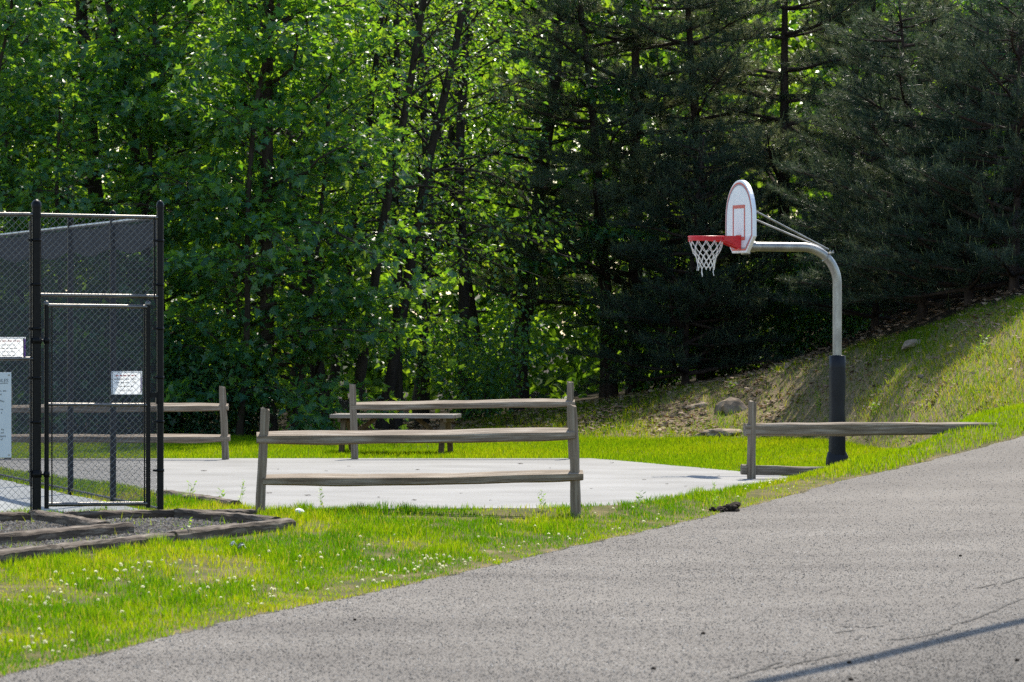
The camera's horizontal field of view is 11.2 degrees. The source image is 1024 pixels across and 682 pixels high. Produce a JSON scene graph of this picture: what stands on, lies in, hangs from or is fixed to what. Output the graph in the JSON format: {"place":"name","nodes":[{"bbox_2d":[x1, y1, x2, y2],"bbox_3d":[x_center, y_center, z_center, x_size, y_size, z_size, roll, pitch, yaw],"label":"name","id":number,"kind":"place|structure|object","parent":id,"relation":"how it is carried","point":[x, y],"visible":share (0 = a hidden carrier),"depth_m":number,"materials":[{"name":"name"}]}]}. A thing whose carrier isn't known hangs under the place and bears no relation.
{"place":"outdoors","nodes":[
{"label":"outdoors","id":0,"kind":"place"},
{"bbox_2d":[0,517,236,548],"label":"gravel","id":1,"kind":"structure","parent":0,"point":[155,528],"depth_m":49.16,"materials":[{"name":"grey gravel"}]},
{"bbox_2d":[4,1,810,334],"label":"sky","id":2,"kind":"structure","parent":0,"point":[184,1],"materials":[{"name":"white"}]},
{"bbox_2d":[0,456,921,675],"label":"verge grass","id":3,"kind":"structure","parent":0,"point":[104,614],"depth_m":43.54,"materials":[{"name":"green plant"}]},
{"bbox_2d":[230,541,245,548],"bbox_3d":[-2.344,1.746,44.502,0.130,0.062,0.078,10,11,-17],"label":"paper scrap","id":4,"kind":"object","parent":3,"relation":"on","point":[239,544],"visible":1,"depth_m":44.48,"materials":[{"name":"white paper"}]},
{"bbox_2d":[0,436,1023,681],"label":"road","id":5,"kind":"structure","parent":0,"point":[874,578],"depth_m":37.62,"materials":[{"name":"grey asphalt"}]},
{"bbox_2d":[0,266,1023,677],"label":"ground","id":6,"kind":"structure","parent":0,"point":[772,390],"depth_m":79.08,"materials":[{"name":"green plant"}]},
{"bbox_2d":[0,511,30,521],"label":"landscape timber","id":7,"kind":"object","parent":6,"relation":"on","point":[10,516],"visible":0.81,"depth_m":50.46,"materials":[{"name":"brown wood"}]},
{"bbox_2d":[0,544,62,563],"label":"landscape timber","id":8,"kind":"object","parent":6,"relation":"on","point":[7,553],"visible":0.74,"depth_m":42.96,"materials":[{"name":"grey wood"}]},
{"bbox_2d":[0,319,85,433],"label":"leafy shrub","id":9,"kind":"object","parent":6,"relation":"on","point":[27,371],"visible":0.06,"depth_m":88.39,"materials":[{"name":"green plant"}]},
{"bbox_2d":[0,0,89,296],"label":"broadleaf tree","id":10,"kind":"object","parent":6,"relation":"on","point":[59,27],"visible":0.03,"depth_m":96.06,"materials":[{"name":"green plant"}]},
{"bbox_2d":[0,522,133,544],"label":"landscape timber","id":11,"kind":"object","parent":6,"relation":"on","point":[45,534],"visible":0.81,"depth_m":46.35,"materials":[{"name":"brown wood"}]},
{"bbox_2d":[28,510,109,525],"bbox_3d":[-4.235,1.738,49.655,0.157,0.169,2.970,0,0,-18],"label":"landscape timber","id":12,"kind":"object","parent":6,"relation":"on","point":[57,518],"visible":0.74,"depth_m":49.63,"materials":[{"name":"wood"}]},
{"bbox_2d":[0,479,141,512],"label":"tennis court","id":13,"kind":"object","parent":6,"relation":"on","point":[15,498],"visible":0.43,"depth_m":56.88,"materials":[{"name":"grey concrete"}]},
{"bbox_2d":[0,0,151,433],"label":"broadleaf tree","id":14,"kind":"object","parent":6,"relation":"on","point":[22,18],"visible":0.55,"depth_m":87.81,"materials":[{"name":"green plant"}]},
{"bbox_2d":[10,347,143,433],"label":"leafy shrub","id":15,"kind":"object","parent":6,"relation":"on","point":[77,431],"visible":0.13,"depth_m":88.04,"materials":[{"name":"green plant"}]},
{"bbox_2d":[0,210,156,509],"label":"chain link fence","id":16,"kind":"object","parent":6,"relation":"on","point":[11,250],"visible":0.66,"depth_m":57.61,"materials":[{"name":"black metal"}]},
{"bbox_2d":[0,199,163,511],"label":"chain link fence","id":17,"kind":"object","parent":6,"relation":"on","point":[35,328],"visible":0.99,"depth_m":52.84,"materials":[{"name":"metal"}]},
{"bbox_2d":[0,372,10,457],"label":"rules sign","id":18,"kind":"object","parent":17,"relation":"attached to","point":[5,414],"visible":1,"depth_m":52.73,"materials":[{"name":"metal"}]},
{"bbox_2d":[0,337,25,356],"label":"paper notice","id":19,"kind":"object","parent":17,"relation":"attached to","point":[10,345],"visible":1,"depth_m":52.79,"materials":[{"name":"paper"}]},
{"bbox_2d":[32,301,157,508],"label":"chain link gate","id":20,"kind":"structure","parent":17,"relation":"attached to","point":[45,340],"depth_m":53.00,"materials":[{"name":"metal"}]},
{"bbox_2d":[111,371,141,394],"bbox_3d":[-3.932,0.427,53.113,0.320,0.239,0.008,0,0,-16],"label":"paper notice","id":21,"kind":"object","parent":20,"relation":"attached to","point":[128,389],"visible":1,"depth_m":53.11,"materials":[{"name":"paper"}]},
{"bbox_2d":[0,45,167,433],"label":"broadleaf tree","id":22,"kind":"object","parent":6,"relation":"on","point":[13,175],"visible":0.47,"depth_m":87.89,"materials":[{"name":"green plant"}]},
{"bbox_2d":[0,0,174,361],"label":"broadleaf tree","id":23,"kind":"object","parent":6,"relation":"on","point":[57,35],"visible":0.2,"depth_m":90.03,"materials":[{"name":"green plant"}]},
{"bbox_2d":[0,271,200,433],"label":"leafy shrub","id":24,"kind":"object","parent":6,"relation":"on","point":[85,322],"visible":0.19,"depth_m":88.55,"materials":[{"name":"green plant"}]},
{"bbox_2d":[2,0,207,341],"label":"broadleaf tree","id":25,"kind":"object","parent":6,"relation":"on","point":[92,20],"visible":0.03,"depth_m":99.26,"materials":[{"name":"green plant"}]},
{"bbox_2d":[55,533,174,554],"bbox_3d":[-3.439,1.778,44.937,0.156,0.169,2.610,0,0,17],"label":"landscape timber","id":26,"kind":"object","parent":6,"relation":"on","point":[100,543],"visible":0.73,"depth_m":44.67,"materials":[{"name":"wood"}]},
{"bbox_2d":[5,386,229,459],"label":"split rail fence","id":27,"kind":"object","parent":6,"relation":"on","point":[222,407],"visible":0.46,"depth_m":73.38,"materials":[{"name":"wood"}]},
{"bbox_2d":[63,509,173,518],"bbox_3d":[-3.844,1.745,51.224,1.199,0.169,0.157,0,0,-27],"label":"landscape timber","id":28,"kind":"object","parent":6,"relation":"on","point":[114,514],"visible":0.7,"depth_m":51.18,"materials":[{"name":"brown wood"}]},
{"bbox_2d":[0,0,257,433],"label":"broadleaf tree","id":29,"kind":"object","parent":6,"relation":"on","point":[113,51],"visible":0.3,"depth_m":89.83,"materials":[{"name":"green plant"}]},
{"bbox_2d":[0,0,295,420],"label":"broadleaf tree","id":30,"kind":"object","parent":6,"relation":"on","point":[94,185],"visible":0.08,"depth_m":92.30,"materials":[{"name":"green plant"}]},
{"bbox_2d":[0,0,304,433],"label":"broadleaf tree","id":31,"kind":"object","parent":6,"relation":"on","point":[126,108],"visible":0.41,"depth_m":89.13,"materials":[{"name":"green plant"}]},
{"bbox_2d":[85,302,232,433],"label":"leafy shrub","id":32,"kind":"object","parent":6,"relation":"on","point":[172,371],"visible":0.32,"depth_m":88.34,"materials":[{"name":"green plant"}]},
{"bbox_2d":[1,479,326,547],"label":"weed grass","id":33,"kind":"structure","parent":6,"relation":"on","point":[138,509],"depth_m":53.80,"materials":[{"name":"green plant"}]},
{"bbox_2d":[1,0,363,352],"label":"broadleaf tree","id":34,"kind":"object","parent":6,"relation":"on","point":[99,14],"visible":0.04,"depth_m":97.23,"materials":[{"name":"green plant"}]},
{"bbox_2d":[185,480,196,494],"bbox_3d":[-3.533,1.647,57.147,0.125,0.238,0.192,0,0,33],"label":"weed","id":35,"kind":"object","parent":6,"relation":"on","point":[191,487],"visible":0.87,"depth_m":57.11,"materials":[{"name":"green plant"}]},
{"bbox_2d":[156,490,241,506],"bbox_3d":[-3.443,1.757,56.964,0.168,0.169,3.766,0,0,-16],"label":"landscape timber","id":36,"kind":"object","parent":6,"relation":"on","point":[201,497],"visible":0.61,"depth_m":56.48,"materials":[{"name":"wood"}]},
{"bbox_2d":[128,333,294,435],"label":"leafy shrub","id":37,"kind":"object","parent":6,"relation":"on","point":[203,425],"visible":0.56,"depth_m":88.27,"materials":[{"name":"green plant"}]},
{"bbox_2d":[174,508,279,522],"bbox_3d":[-2.759,1.735,50.356,0.157,0.169,2.463,0,0,-26],"label":"landscape timber","id":38,"kind":"object","parent":6,"relation":"on","point":[214,516],"visible":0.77,"depth_m":50.37,"materials":[{"name":"brown wood"}]},
{"bbox_2d":[201,509,256,514],"bbox_3d":[-2.889,1.756,51.853,0.688,0.169,0.157,0,0,-14],"label":"landscape timber","id":39,"kind":"object","parent":6,"relation":"on","point":[249,511],"visible":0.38,"depth_m":51.84,"materials":[{"name":"brown wood"}]},
{"bbox_2d":[165,518,295,541],"bbox_3d":[-2.572,1.757,47.723,0.157,0.170,3.125,0,0,17],"label":"landscape timber","id":40,"kind":"object","parent":6,"relation":"on","point":[232,529],"visible":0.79,"depth_m":47.58,"materials":[{"name":"wood"}]},
{"bbox_2d":[238,479,245,502],"bbox_3d":[-2.909,1.638,55.874,0.112,0.313,0.084,0,0,-6],"label":"weed","id":41,"kind":"object","parent":6,"relation":"on","point":[242,491],"visible":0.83,"depth_m":55.87,"materials":[{"name":"green plant"}]},
{"bbox_2d":[73,0,431,436],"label":"broadleaf tree","id":42,"kind":"object","parent":6,"relation":"on","point":[247,48],"visible":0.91,"depth_m":87.51,"materials":[{"name":"green plant"}]},
{"bbox_2d":[68,0,436,426],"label":"broadleaf tree","id":43,"kind":"object","parent":6,"relation":"on","point":[258,167],"visible":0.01,"depth_m":96.76,"materials":[{"name":"green plant"}]},
{"bbox_2d":[200,374,309,434],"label":"leafy shrub","id":44,"kind":"object","parent":6,"relation":"on","point":[253,428],"visible":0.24,"depth_m":90.00,"materials":[{"name":"green plant"}]},
{"bbox_2d":[66,0,477,431],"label":"broadleaf tree","id":45,"kind":"object","parent":6,"relation":"on","point":[176,262],"visible":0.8,"depth_m":87.93,"materials":[{"name":"green plant"}]},
{"bbox_2d":[121,0,457,425],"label":"broadleaf tree","id":46,"kind":"object","parent":6,"relation":"on","point":[318,368],"visible":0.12,"depth_m":92.43,"materials":[{"name":"green plant"}]},
{"bbox_2d":[167,3,444,430],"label":"broadleaf tree","id":47,"kind":"object","parent":6,"relation":"on","point":[264,360],"visible":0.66,"depth_m":88.37,"materials":[{"name":"green plant"}]},
{"bbox_2d":[318,487,323,507],"bbox_3d":[-2.005,1.634,54.481,0.084,0.313,0.112,0,0,-3],"label":"weed","id":48,"kind":"object","parent":6,"relation":"on","point":[320,497],"visible":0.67,"depth_m":54.50,"materials":[{"name":"green plant"}]},
{"bbox_2d":[165,0,492,421],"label":"broadleaf tree","id":49,"kind":"object","parent":6,"relation":"on","point":[278,295],"visible":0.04,"depth_m":100.32,"materials":[{"name":"green plant"}]},
{"bbox_2d":[185,0,485,425],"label":"broadleaf tree","id":50,"kind":"object","parent":6,"relation":"on","point":[334,368],"visible":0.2,"depth_m":93.56,"materials":[{"name":"green plant"}]},
{"bbox_2d":[208,0,545,430],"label":"broadleaf tree","id":51,"kind":"object","parent":6,"relation":"on","point":[361,368],"visible":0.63,"depth_m":90.43,"materials":[{"name":"green plant"}]},
{"bbox_2d":[0,458,787,510],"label":"basketball court","id":52,"kind":"object","parent":6,"relation":"on","point":[607,481],"visible":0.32,"depth_m":63.85,"materials":[{"name":"concrete"}]},
{"bbox_2d":[330,413,460,453],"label":"picnic table","id":53,"kind":"object","parent":6,"relation":"on","point":[446,420],"visible":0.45,"depth_m":76.12,"materials":[{"name":"brown wood"}]},
{"bbox_2d":[290,0,528,428],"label":"broadleaf tree","id":54,"kind":"object","parent":6,"relation":"on","point":[395,423],"visible":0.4,"depth_m":93.37,"materials":[{"name":"green plant"}]},
{"bbox_2d":[255,404,582,517],"bbox_3d":[-0.957,1.345,53.612,3.385,1.393,0.196,0,0,-3],"label":"split rail fence","id":55,"kind":"object","parent":6,"relation":"on","point":[573,475],"visible":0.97,"depth_m":53.55,"materials":[{"name":"grey wood"}]},
{"bbox_2d":[312,0,562,415],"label":"broadleaf tree","id":56,"kind":"object","parent":6,"relation":"on","point":[473,311],"visible":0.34,"depth_m":99.04,"materials":[{"name":"green plant"}]},
{"bbox_2d":[282,0,597,429],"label":"broadleaf tree","id":57,"kind":"object","parent":6,"relation":"on","point":[427,161],"visible":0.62,"depth_m":92.29,"materials":[{"name":"green plant"}]},
{"bbox_2d":[313,0,595,426],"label":"broadleaf tree","id":58,"kind":"object","parent":6,"relation":"on","point":[423,397],"visible":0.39,"depth_m":94.88,"materials":[{"name":"green plant"}]},
{"bbox_2d":[349,381,574,458],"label":"split rail fence","id":59,"kind":"object","parent":6,"relation":"on","point":[355,406],"visible":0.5,"depth_m":73.64,"materials":[{"name":"grey wood"}]},
{"bbox_2d":[323,0,612,413],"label":"broadleaf tree","id":60,"kind":"object","parent":6,"relation":"on","point":[451,137],"visible":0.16,"depth_m":103.78,"materials":[{"name":"green plant"}]},
{"bbox_2d":[370,271,587,420],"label":"leafy shrub","id":61,"kind":"object","parent":6,"relation":"on","point":[490,375],"visible":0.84,"depth_m":93.65,"materials":[{"name":"green plant"}]},
{"bbox_2d":[349,0,609,418],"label":"broadleaf tree","id":62,"kind":"object","parent":6,"relation":"on","point":[463,295],"visible":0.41,"depth_m":96.98,"materials":[{"name":"green plant"}]},
{"bbox_2d":[0,0,1020,412],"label":"woodland","id":63,"kind":"object","parent":6,"relation":"on","point":[574,368],"visible":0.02,"depth_m":117.36,"materials":[{"name":"green plant"}]},
{"bbox_2d":[1,435,1021,674],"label":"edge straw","id":64,"kind":"object","parent":6,"relation":"on","point":[453,573],"visible":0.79,"depth_m":42.58,"materials":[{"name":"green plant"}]},
{"bbox_2d":[0,401,1023,491],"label":"lawn grass","id":65,"kind":"structure","parent":6,"relation":"on","point":[701,452],"depth_m":75.66,"materials":[{"name":"green plant"}]},
{"bbox_2d":[381,0,690,411],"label":"pine tree","id":66,"kind":"object","parent":6,"relation":"on","point":[599,234],"visible":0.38,"depth_m":98.66,"materials":[{"name":"green plant"}]},
{"bbox_2d":[538,489,548,509],"bbox_3d":[0.331,1.662,54.103,0.125,0.238,0.192,0,0,-11],"label":"weed","id":67,"kind":"object","parent":6,"relation":"on","point":[542,500],"visible":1,"depth_m":54.13,"materials":[{"name":"green plant"}]},
{"bbox_2d":[443,0,737,398],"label":"pine tree","id":68,"kind":"object","parent":6,"relation":"on","point":[600,192],"visible":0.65,"depth_m":97.42,"materials":[{"name":"green plant"}]},
{"bbox_2d":[439,0,817,394],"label":"pine tree","id":69,"kind":"object","parent":6,"relation":"on","point":[637,161],"visible":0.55,"depth_m":97.36,"materials":[{"name":"green plant"}]},
{"bbox_2d":[634,490,644,505],"bbox_3d":[1.363,1.674,55.348,0.136,0.180,0.137,0,0,10],"label":"weed","id":70,"kind":"object","parent":6,"relation":"on","point":[638,501],"visible":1,"depth_m":55.33,"materials":[{"name":"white plant"}]},
{"bbox_2d":[524,229,807,391],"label":"leafy shrub","id":71,"kind":"object","parent":6,"relation":"on","point":[646,384],"visible":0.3,"depth_m":97.55,"materials":[{"name":"green plant"}]},
{"bbox_2d":[551,123,806,388],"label":"pine tree","id":72,"kind":"object","parent":6,"relation":"on","point":[654,257],"visible":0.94,"depth_m":95.08,"materials":[{"name":"green plant"}]},
{"bbox_2d":[512,0,869,379],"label":"pine tree","id":73,"kind":"object","parent":6,"relation":"on","point":[694,111],"visible":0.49,"depth_m":97.23,"materials":[{"name":"green plant"}]},
{"bbox_2d":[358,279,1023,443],"bbox_3d":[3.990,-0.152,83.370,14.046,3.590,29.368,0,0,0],"label":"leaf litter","id":74,"kind":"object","parent":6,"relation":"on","point":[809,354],"visible":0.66,"depth_m":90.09,"materials":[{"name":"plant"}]},
{"bbox_2d":[683,402,707,409],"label":"boulder","id":75,"kind":"object","parent":6,"relation":"on","point":[693,406],"visible":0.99,"depth_m":90.00,"materials":[{"name":"stone"}]},
{"bbox_2d":[711,481,717,506],"bbox_3d":[2.195,1.643,56.184,0.084,0.313,0.112,0,0,41],"label":"weed","id":76,"kind":"object","parent":6,"relation":"on","point":[714,495],"visible":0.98,"depth_m":56.18,"materials":[{"name":"green plant"}]},
{"bbox_2d":[571,0,858,371],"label":"broadleaf tree","id":77,"kind":"object","parent":6,"relation":"on","point":[793,26],"visible":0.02,"depth_m":105.35,"materials":[{"name":"green plant"}]},
{"bbox_2d":[693,428,741,436],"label":"flat stone","id":78,"kind":"object","parent":6,"relation":"on","point":[714,432],"visible":0.77,"depth_m":87.18,"materials":[{"name":"grey stone"}]},
{"bbox_2d":[645,259,804,379],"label":"leafy shrub","id":79,"kind":"object","parent":6,"relation":"on","point":[730,370],"visible":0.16,"depth_m":97.67,"materials":[{"name":"green plant"}]},
{"bbox_2d":[709,501,740,512],"bbox_3d":[2.284,1.815,55.607,0.371,0.198,0.262,0,0,0],"label":"dirt clod","id":80,"kind":"object","parent":6,"relation":"on","point":[733,506],"visible":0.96,"depth_m":55.55,"materials":[{"name":"soil"}]},
{"bbox_2d":[714,397,746,413],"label":"boulder","id":81,"kind":"object","parent":6,"relation":"on","point":[729,404],"visible":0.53,"depth_m":89.19,"materials":[{"name":"stone"}]},
{"bbox_2d":[725,381,737,393],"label":"grass tuft","id":82,"kind":"object","parent":6,"relation":"on","point":[730,383],"visible":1,"depth_m":90.54,"materials":[{"name":"green plant"}]},
{"bbox_2d":[688,180,848,465],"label":"basketball hoop","id":83,"kind":"object","parent":6,"relation":"on","point":[741,220],"visible":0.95,"depth_m":67.88,"materials":[{"name":"metal"}]},
{"bbox_2d":[619,0,926,361],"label":"pine tree","id":84,"kind":"object","parent":6,"relation":"on","point":[778,146],"visible":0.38,"depth_m":97.32,"materials":[{"name":"green plant"}]},
{"bbox_2d":[680,223,883,362],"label":"leafy shrub","id":85,"kind":"object","parent":6,"relation":"on","point":[786,321],"visible":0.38,"depth_m":96.87,"materials":[{"name":"green plant"}]},
{"bbox_2d":[815,390,820,411],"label":"grass tuft","id":86,"kind":"object","parent":6,"relation":"on","point":[817,401],"visible":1,"depth_m":86.26,"materials":[{"name":"green plant"}]},
{"bbox_2d":[776,236,901,338],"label":"leafy shrub","id":87,"kind":"object","parent":6,"relation":"on","point":[849,326],"visible":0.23,"depth_m":95.84,"materials":[{"name":"green plant"}]},
{"bbox_2d":[712,0,992,323],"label":"pine tree","id":88,"kind":"object","parent":6,"relation":"on","point":[792,203],"visible":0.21,"depth_m":98.63,"materials":[{"name":"green plant"}]},
{"bbox_2d":[728,0,986,269],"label":"broadleaf tree","id":89,"kind":"object","parent":6,"relation":"on","point":[824,74],"visible":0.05,"depth_m":105.95,"materials":[{"name":"green plant"}]},
{"bbox_2d":[757,65,960,330],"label":"pine tree","id":90,"kind":"object","parent":6,"relation":"on","point":[816,303],"visible":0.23,"depth_m":93.50,"materials":[{"name":"green plant"}]},
{"bbox_2d":[740,400,998,478],"bbox_3d":[4.471,1.401,64.874,3.342,1.337,0.201,0,0,-14],"label":"split rail fence","id":91,"kind":"object","parent":6,"relation":"on","point":[752,430],"visible":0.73,"depth_m":64.64,"materials":[{"name":"wood"}]},
{"bbox_2d":[869,402,879,414],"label":"grass tuft","id":92,"kind":"object","parent":6,"relation":"on","point":[873,408],"visible":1,"depth_m":82.74,"materials":[{"name":"green plant"}]},
{"bbox_2d":[766,0,1021,320],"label":"pine tree","id":93,"kind":"object","parent":6,"relation":"on","point":[888,69],"visible":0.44,"depth_m":90.15,"materials":[{"name":"green plant"}]},
{"bbox_2d":[783,0,1008,279],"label":"pine tree","id":94,"kind":"object","parent":6,"relation":"on","point":[837,42],"visible":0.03,"depth_m":97.59,"materials":[{"name":"green plant"}]},
{"bbox_2d":[802,0,1008,187],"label":"tree","id":95,"kind":"object","parent":6,"relation":"on","point":[896,4],"visible":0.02,"depth_m":103.83,"materials":[{"name":"green plant"}]},
{"bbox_2d":[901,339,921,350],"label":"flat stone","id":96,"kind":"object","parent":6,"relation":"on","point":[907,344],"visible":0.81,"depth_m":85.08,"materials":[{"name":"grey stone"}]},
{"bbox_2d":[829,6,1023,307],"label":"pine tree","id":97,"kind":"object","parent":6,"relation":"on","point":[918,145],"visible":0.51,"depth_m":87.89,"materials":[{"name":"green plant"}]},
{"bbox_2d":[841,0,1023,292],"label":"pine tree","id":98,"kind":"object","parent":6,"relation":"on","point":[1000,227],"visible":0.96,"depth_m":86.47,"materials":[{"name":"green plant"}]},
{"bbox_2d":[890,0,1023,175],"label":"pine tree","id":99,"kind":"object","parent":6,"relation":"on","point":[930,83],"visible":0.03,"depth_m":95.32,"materials":[{"name":"green plant"}]},
{"bbox_2d":[907,0,1023,261],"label":"tree","id":100,"kind":"object","parent":6,"relation":"on","point":[964,240],"visible":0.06,"depth_m":90.36,"materials":[{"name":"green plant"}]},
{"bbox_2d":[977,335,989,352],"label":"grass tuft","id":101,"kind":"object","parent":6,"relation":"on","point":[983,343],"visible":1,"depth_m":80.85,"materials":[{"name":"green plant"}]},
{"bbox_2d":[454,294,1023,448],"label":"bank grass","id":102,"kind":"structure","parent":0,"point":[891,347],"depth_m":84.34,"materials":[{"name":"green plant"}]}
]}

